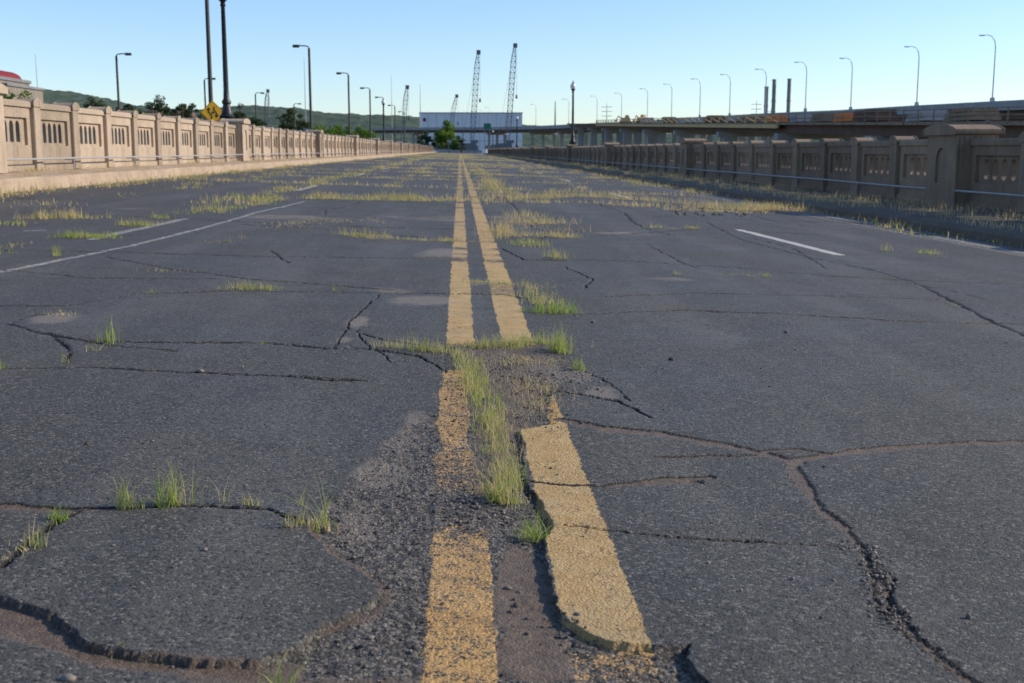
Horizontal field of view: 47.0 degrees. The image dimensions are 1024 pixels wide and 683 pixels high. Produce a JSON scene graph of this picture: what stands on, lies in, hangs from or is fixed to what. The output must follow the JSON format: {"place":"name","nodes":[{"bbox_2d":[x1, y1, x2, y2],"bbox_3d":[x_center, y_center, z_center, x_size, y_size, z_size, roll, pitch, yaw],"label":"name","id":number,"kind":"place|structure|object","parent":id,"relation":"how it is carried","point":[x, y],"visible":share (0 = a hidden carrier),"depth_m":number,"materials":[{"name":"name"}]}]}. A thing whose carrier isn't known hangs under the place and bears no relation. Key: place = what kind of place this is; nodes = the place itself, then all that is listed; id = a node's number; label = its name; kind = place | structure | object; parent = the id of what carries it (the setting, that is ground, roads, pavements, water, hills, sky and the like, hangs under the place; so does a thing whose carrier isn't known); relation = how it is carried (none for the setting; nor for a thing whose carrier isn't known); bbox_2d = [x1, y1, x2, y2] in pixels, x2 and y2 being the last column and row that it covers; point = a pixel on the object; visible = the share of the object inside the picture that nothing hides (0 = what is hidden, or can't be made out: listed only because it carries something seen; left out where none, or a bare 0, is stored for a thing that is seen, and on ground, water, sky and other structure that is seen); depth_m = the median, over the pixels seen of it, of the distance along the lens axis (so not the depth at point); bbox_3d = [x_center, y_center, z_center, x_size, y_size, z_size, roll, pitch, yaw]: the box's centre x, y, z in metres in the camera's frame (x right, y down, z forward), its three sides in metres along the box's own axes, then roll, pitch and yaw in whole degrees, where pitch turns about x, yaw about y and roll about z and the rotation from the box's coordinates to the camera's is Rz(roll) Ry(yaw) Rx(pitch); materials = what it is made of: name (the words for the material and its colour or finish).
{"place":"outdoors","nodes":[
{"label":"outdoors","id":0,"kind":"place"},
{"bbox_2d":[0,70,44,102],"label":"office building","id":1,"kind":"structure","parent":0,"point":[14,82],"depth_m":155.43,"materials":[{"name":"concrete"}]},
{"bbox_2d":[147,104,202,119],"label":"house","id":2,"kind":"structure","parent":0,"point":[179,112],"depth_m":197.14,"materials":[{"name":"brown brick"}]},
{"bbox_2d":[0,151,433,192],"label":"pavement","id":3,"kind":"structure","parent":0,"point":[45,179],"depth_m":23.68,"materials":[{"name":"concrete"}]},
{"bbox_2d":[0,83,433,172],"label":"bridge parapet","id":4,"kind":"structure","parent":3,"relation":"on","point":[34,128],"depth_m":26.14,"materials":[{"name":"concrete"}]},
{"bbox_2d":[7,151,424,169],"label":"conduit pipe","id":5,"kind":"object","parent":4,"relation":"attached to","point":[74,158],"visible":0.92,"depth_m":25.78,"materials":[{"name":"metal"}]},
{"bbox_2d":[219,0,234,119],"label":"street lamp","id":6,"kind":"object","parent":3,"relation":"on","point":[226,113],"visible":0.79,"depth_m":39.33,"materials":[{"name":"black metal"}]},
{"bbox_2d":[381,98,385,140],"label":"street lamp","id":7,"kind":"object","parent":3,"relation":"on","point":[383,104],"visible":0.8,"depth_m":123.40,"materials":[{"name":"grey metal"}]},
{"bbox_2d":[248,116,261,124],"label":"tree","id":8,"kind":"object","parent":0,"point":[253,120],"visible":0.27,"depth_m":160.28,"materials":[{"name":"green plant"}]},
{"bbox_2d":[252,121,267,125],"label":"tree","id":9,"kind":"object","parent":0,"point":[261,123],"visible":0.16,"depth_m":156.14,"materials":[{"name":"green plant"}]},
{"bbox_2d":[275,108,307,129],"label":"tree","id":10,"kind":"object","parent":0,"point":[289,119],"visible":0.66,"depth_m":166.16,"materials":[{"name":"green plant"}]},
{"bbox_2d":[312,123,324,132],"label":"bush","id":11,"kind":"object","parent":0,"point":[316,128],"visible":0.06,"depth_m":146.82,"materials":[{"name":"green plant"}]},
{"bbox_2d":[320,124,345,134],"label":"bush","id":12,"kind":"object","parent":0,"point":[335,130],"visible":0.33,"depth_m":139.22,"materials":[{"name":"green plant"}]},
{"bbox_2d":[355,126,377,138],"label":"bush","id":13,"kind":"object","parent":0,"point":[364,134],"visible":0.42,"depth_m":244.40,"materials":[{"name":"green plant"}]},
{"bbox_2d":[420,97,420,141],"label":"mast","id":14,"kind":"object","parent":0,"point":[420,112],"visible":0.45,"depth_m":783.55,"materials":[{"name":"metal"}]},
{"bbox_2d":[43,89,843,147],"bbox_3d":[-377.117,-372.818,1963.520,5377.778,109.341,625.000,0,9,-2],"label":"hill","id":15,"kind":"structure","parent":0,"point":[329,120],"depth_m":1903.29,"materials":[{"name":"green plant"}]},
{"bbox_2d":[419,112,522,151],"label":"warehouse","id":16,"kind":"structure","parent":0,"point":[432,119],"depth_m":824.81,"materials":[{"name":"metal"}]},
{"bbox_2d":[0,152,1023,682],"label":"road","id":17,"kind":"structure","parent":0,"point":[770,530],"depth_m":3.34,"materials":[{"name":"grey asphalt"}]},
{"bbox_2d":[438,150,448,152],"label":"concrete barrier","id":18,"kind":"object","parent":17,"relation":"on","point":[443,151],"visible":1,"depth_m":324.62,"materials":[{"name":"grey concrete"}]},
{"bbox_2d":[450,150,459,152],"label":"concrete barrier","id":19,"kind":"object","parent":17,"relation":"on","point":[454,151],"visible":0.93,"depth_m":324.78,"materials":[{"name":"grey concrete"}]},
{"bbox_2d":[462,150,471,152],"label":"concrete barrier","id":20,"kind":"object","parent":17,"relation":"on","point":[466,151],"visible":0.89,"depth_m":324.94,"materials":[{"name":"grey concrete"}]},
{"bbox_2d":[0,152,1023,682],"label":"grass","id":21,"kind":"structure","parent":17,"relation":"on","point":[470,378],"depth_m":11.43,"materials":[{"name":"green plant"}]},
{"bbox_2d":[0,0,1023,125],"label":"sky","id":22,"kind":"structure","parent":0,"point":[608,48],"materials":[{"name":"blue"}]},
{"bbox_2d":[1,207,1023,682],"bbox_3d":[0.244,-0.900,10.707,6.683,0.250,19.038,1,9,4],"label":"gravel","id":23,"kind":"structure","parent":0,"point":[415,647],"depth_m":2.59,"materials":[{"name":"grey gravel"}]},
{"bbox_2d":[480,153,1023,247],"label":"pavement","id":24,"kind":"structure","parent":0,"point":[931,221],"depth_m":17.43,"materials":[{"name":"grey concrete"}]},
{"bbox_2d":[515,116,518,147],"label":"street lamp","id":25,"kind":"object","parent":24,"relation":"on","point":[516,133],"visible":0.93,"depth_m":171.56,"materials":[{"name":"black metal"}]},
{"bbox_2d":[569,81,575,143],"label":"street lamp","id":26,"kind":"object","parent":24,"relation":"on","point":[572,87],"visible":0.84,"depth_m":86.66,"materials":[{"name":"black metal"}]},
{"bbox_2d":[487,124,1023,212],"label":"bridge parapet","id":27,"kind":"structure","parent":24,"relation":"on","point":[943,162],"depth_m":22.34,"materials":[{"name":"concrete"}]},
{"bbox_2d":[488,152,1023,196],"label":"conduit pipe","id":28,"kind":"object","parent":27,"relation":"attached to","point":[965,191],"visible":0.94,"depth_m":24.41,"materials":[{"name":"metal"}]},
{"label":"ground","id":29,"kind":"structure","parent":0,"visible":0},
{"bbox_2d":[3,90,15,98],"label":"tree","id":30,"kind":"object","parent":29,"relation":"on","point":[12,94],"visible":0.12,"depth_m":116.76,"materials":[{"name":"green plant"}]},
{"bbox_2d":[5,90,32,98],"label":"tree","id":31,"kind":"object","parent":29,"relation":"on","point":[20,94],"visible":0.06,"depth_m":117.27,"materials":[{"name":"green plant"}]},
{"bbox_2d":[83,96,106,108],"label":"tree","id":32,"kind":"object","parent":29,"relation":"on","point":[95,103],"visible":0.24,"depth_m":176.26,"materials":[{"name":"green plant"}]},
{"bbox_2d":[115,53,131,109],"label":"street lamp","id":33,"kind":"object","parent":29,"relation":"on","point":[117,77],"visible":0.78,"depth_m":106.02,"materials":[{"name":"brown metal"}]},
{"bbox_2d":[120,103,135,110],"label":"tree","id":34,"kind":"object","parent":29,"relation":"on","point":[127,105],"visible":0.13,"depth_m":180.09,"materials":[{"name":"green plant"}]},
{"bbox_2d":[128,107,146,113],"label":"tree","id":35,"kind":"object","parent":29,"relation":"on","point":[140,110],"visible":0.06,"depth_m":254.62,"materials":[{"name":"green plant"}]},
{"bbox_2d":[144,94,170,116],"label":"tree","id":36,"kind":"object","parent":29,"relation":"on","point":[159,106],"visible":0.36,"depth_m":156.83,"materials":[{"name":"green plant"}]},
{"bbox_2d":[169,103,194,118],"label":"tree","id":37,"kind":"object","parent":29,"relation":"on","point":[181,106],"visible":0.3,"depth_m":160.91,"materials":[{"name":"green plant"}]},
{"bbox_2d":[184,103,202,118],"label":"tree","id":38,"kind":"object","parent":29,"relation":"on","point":[187,112],"visible":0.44,"depth_m":147.13,"materials":[{"name":"green plant"}]},
{"bbox_2d":[205,0,212,102],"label":"street lamp","id":39,"kind":"object","parent":29,"relation":"on","point":[209,64],"visible":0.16,"depth_m":58.76,"materials":[{"name":"brown metal"}]},
{"bbox_2d":[200,101,221,121],"bbox_3d":[-15.062,-11.507,59.184,1.240,1.240,0.067,-3,10,-20],"label":"warning sign","id":40,"kind":"object","parent":39,"relation":"attached to","point":[211,110],"visible":0.93,"depth_m":59.14,"materials":[{"name":"yellow metal"}]},
{"bbox_2d":[204,78,215,119],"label":"street lamp","id":41,"kind":"object","parent":29,"relation":"on","point":[205,93],"visible":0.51,"depth_m":142.46,"materials":[{"name":"brown metal"}]},
{"bbox_2d":[233,103,250,124],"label":"tree","id":42,"kind":"object","parent":29,"relation":"on","point":[239,114],"visible":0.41,"depth_m":184.75,"materials":[{"name":"green plant"}]},
{"bbox_2d":[255,92,263,118],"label":"street lamp","id":43,"kind":"object","parent":29,"relation":"on","point":[255,104],"visible":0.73,"depth_m":177.97,"materials":[{"name":"brown metal"}]},
{"bbox_2d":[262,89,270,126],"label":"crane","id":44,"kind":"object","parent":29,"relation":"on","point":[268,92],"visible":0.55,"depth_m":583.71,"materials":[{"name":"paint"}]},
{"bbox_2d":[284,120,309,130],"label":"tree","id":45,"kind":"object","parent":29,"relation":"on","point":[299,127],"visible":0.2,"depth_m":223.77,"materials":[{"name":"green plant"}]},
{"bbox_2d":[292,45,312,129],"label":"street lamp","id":46,"kind":"object","parent":29,"relation":"on","point":[310,93],"visible":0.81,"depth_m":98.08,"materials":[{"name":"brown metal"}]},
{"bbox_2d":[304,65,305,121],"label":"mast","id":47,"kind":"object","parent":29,"relation":"on","point":[305,96],"visible":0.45,"depth_m":778.96,"materials":[{"name":"metal"}]},
{"bbox_2d":[336,72,350,134],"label":"street lamp","id":48,"kind":"object","parent":29,"relation":"on","point":[348,102],"visible":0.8,"depth_m":132.65,"materials":[{"name":"brown metal"}]},
{"bbox_2d":[340,126,355,135],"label":"bush","id":49,"kind":"object","parent":29,"relation":"on","point":[352,132],"visible":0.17,"depth_m":136.89,"materials":[{"name":"green plant"}]},
{"bbox_2d":[360,87,371,137],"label":"street lamp","id":50,"kind":"object","parent":29,"relation":"on","point":[369,107],"visible":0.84,"depth_m":164.07,"materials":[{"name":"brown metal"}]},
{"bbox_2d":[391,83,392,139],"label":"mast","id":51,"kind":"object","parent":29,"relation":"on","point":[391,103],"visible":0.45,"depth_m":781.46,"materials":[{"name":"metal"}]},
{"bbox_2d":[388,105,395,141],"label":"street lamp","id":52,"kind":"object","parent":29,"relation":"on","point":[394,120],"visible":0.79,"depth_m":227.27,"materials":[{"name":"grey metal"}]},
{"bbox_2d":[393,85,409,142],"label":"crane","id":53,"kind":"object","parent":29,"relation":"on","point":[407,88],"visible":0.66,"depth_m":489.37,"materials":[{"name":"paint"}]},
{"bbox_2d":[398,111,404,142],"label":"street lamp","id":54,"kind":"object","parent":29,"relation":"on","point":[404,125],"visible":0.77,"depth_m":264.77,"materials":[{"name":"grey metal"}]},
{"bbox_2d":[416,131,435,148],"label":"bush","id":55,"kind":"object","parent":29,"relation":"on","point":[425,138],"visible":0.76,"depth_m":331.32,"materials":[{"name":"green plant"}]},
{"bbox_2d":[432,120,458,149],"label":"tree","id":56,"kind":"object","parent":29,"relation":"on","point":[441,137],"visible":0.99,"depth_m":329.86,"materials":[{"name":"green plant"}]},
{"bbox_2d":[435,94,458,152],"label":"crane","id":57,"kind":"object","parent":29,"relation":"on","point":[449,143],"visible":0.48,"depth_m":574.26,"materials":[{"name":"paint"}]},
{"bbox_2d":[453,135,465,152],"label":"bush","id":58,"kind":"object","parent":29,"relation":"on","point":[457,144],"visible":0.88,"depth_m":328.77,"materials":[{"name":"green plant"}]},
{"bbox_2d":[459,50,481,152],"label":"crane","id":59,"kind":"object","parent":29,"relation":"on","point":[471,145],"visible":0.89,"depth_m":441.55,"materials":[{"name":"paint"}]},
{"bbox_2d":[484,123,490,148],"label":"highway sign","id":60,"kind":"object","parent":29,"relation":"on","point":[487,125],"visible":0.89,"depth_m":550.99,"materials":[{"name":"green metal"}]},
{"bbox_2d":[492,43,516,148],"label":"crane","id":61,"kind":"object","parent":29,"relation":"on","point":[508,143],"visible":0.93,"depth_m":441.88,"materials":[{"name":"paint"}]},
{"bbox_2d":[554,101,555,146],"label":"mast","id":62,"kind":"object","parent":29,"relation":"on","point":[555,122],"visible":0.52,"depth_m":591.22,"materials":[{"name":"grey metal"}]},
{"bbox_2d":[293,100,1023,148],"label":"elevated highway","id":63,"kind":"structure","parent":29,"relation":"on","point":[552,130],"depth_m":342.31,"materials":[{"name":"grey concrete"}]},
{"bbox_2d":[640,88,647,117],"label":"street lamp","id":64,"kind":"object","parent":63,"relation":"on","point":[647,102],"visible":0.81,"depth_m":363.00,"materials":[{"name":"metal"}]},
{"bbox_2d":[720,74,730,114],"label":"street lamp","id":65,"kind":"object","parent":63,"relation":"on","point":[729,113],"visible":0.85,"depth_m":282.54,"materials":[{"name":"metal"}]},
{"bbox_2d":[755,69,766,112],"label":"street lamp","id":66,"kind":"object","parent":63,"relation":"on","point":[765,111],"visible":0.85,"depth_m":261.31,"materials":[{"name":"metal"}]},
{"bbox_2d":[794,62,806,112],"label":"street lamp","id":67,"kind":"object","parent":63,"relation":"on","point":[805,108],"visible":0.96,"depth_m":237.72,"materials":[{"name":"metal"}]},
{"bbox_2d":[839,58,852,108],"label":"street lamp","id":68,"kind":"object","parent":63,"relation":"on","point":[850,107],"visible":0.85,"depth_m":225.08,"materials":[{"name":"metal"}]},
{"bbox_2d":[904,46,919,104],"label":"street lamp","id":69,"kind":"object","parent":63,"relation":"on","point":[916,103],"visible":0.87,"depth_m":197.65,"materials":[{"name":"metal"}]},
{"bbox_2d":[979,35,995,100],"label":"street lamp","id":70,"kind":"object","parent":63,"relation":"on","point":[992,99],"visible":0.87,"depth_m":176.11,"materials":[{"name":"metal"}]},
{"bbox_2d":[760,86,768,142],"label":"smokestack","id":71,"kind":"object","parent":29,"relation":"on","point":[766,88],"visible":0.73,"depth_m":494.74,"materials":[{"name":"metal"}]},
{"bbox_2d":[771,79,775,112],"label":"smokestack","id":72,"kind":"object","parent":29,"relation":"on","point":[773,100],"visible":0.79,"depth_m":494.51,"materials":[{"name":"metal"}]},
{"bbox_2d":[786,78,791,111],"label":"smokestack","id":73,"kind":"object","parent":29,"relation":"on","point":[788,100],"visible":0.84,"depth_m":494.74,"materials":[{"name":"metal"}]},
{"bbox_2d":[569,106,1023,145],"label":"bridge under construction","id":74,"kind":"structure","parent":29,"relation":"on","point":[788,131],"depth_m":130.08,"materials":[{"name":"concrete"}]},
{"bbox_2d":[615,115,630,122],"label":"construction machine","id":75,"kind":"object","parent":74,"relation":"on","point":[626,116],"visible":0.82,"depth_m":258.32,"materials":[{"name":"metal"}]},
{"bbox_2d":[634,115,646,122],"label":"construction machine","id":76,"kind":"object","parent":74,"relation":"on","point":[640,117],"visible":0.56,"depth_m":244.64,"materials":[{"name":"metal"}]},
{"bbox_2d":[641,118,654,122],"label":"material stack","id":77,"kind":"object","parent":74,"relation":"on","point":[642,119],"visible":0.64,"depth_m":227.30,"materials":[{"name":"grey concrete"}]},
{"bbox_2d":[661,117,675,122],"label":"timber stack","id":78,"kind":"object","parent":74,"relation":"on","point":[674,121],"visible":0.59,"depth_m":204.20,"materials":[{"name":"wood"}]},
{"bbox_2d":[681,118,700,122],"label":"material stack","id":79,"kind":"object","parent":74,"relation":"on","point":[688,119],"visible":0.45,"depth_m":183.88,"materials":[{"name":"metal"}]},
{"bbox_2d":[705,115,724,122],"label":"material stack","id":80,"kind":"object","parent":74,"relation":"on","point":[715,118],"visible":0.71,"depth_m":167.09,"materials":[{"name":"metal"}]},
{"bbox_2d":[739,115,764,122],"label":"timber stack","id":81,"kind":"object","parent":74,"relation":"on","point":[753,119],"visible":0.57,"depth_m":145.04,"materials":[{"name":"wood"}]},
{"bbox_2d":[764,115,787,121],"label":"material stack","id":82,"kind":"object","parent":74,"relation":"on","point":[782,120],"visible":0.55,"depth_m":135.17,"materials":[{"name":"orange paint"}]},
{"bbox_2d":[789,114,812,121],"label":"material stack","id":83,"kind":"object","parent":74,"relation":"on","point":[800,117],"visible":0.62,"depth_m":124.13,"materials":[{"name":"grey concrete"}]},
{"bbox_2d":[810,113,835,121],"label":"timber stack","id":84,"kind":"object","parent":74,"relation":"on","point":[824,119],"visible":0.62,"depth_m":116.02,"materials":[{"name":"wood"}]},
{"bbox_2d":[833,113,857,121],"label":"material stack","id":85,"kind":"object","parent":74,"relation":"on","point":[844,119],"visible":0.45,"depth_m":109.82,"materials":[{"name":"orange paint"}]},
{"bbox_2d":[852,109,898,121],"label":"material stack","id":86,"kind":"object","parent":74,"relation":"on","point":[859,117],"visible":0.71,"depth_m":101.27,"materials":[{"name":"metal"}]},
{"bbox_2d":[905,110,947,121],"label":"material stack","id":87,"kind":"object","parent":74,"relation":"on","point":[926,118],"visible":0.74,"depth_m":90.48,"materials":[{"name":"silver metal"}]},
{"bbox_2d":[943,107,1001,121],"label":"timber stack","id":88,"kind":"object","parent":74,"relation":"on","point":[971,112],"visible":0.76,"depth_m":82.15,"materials":[{"name":"wood"}]}
]}

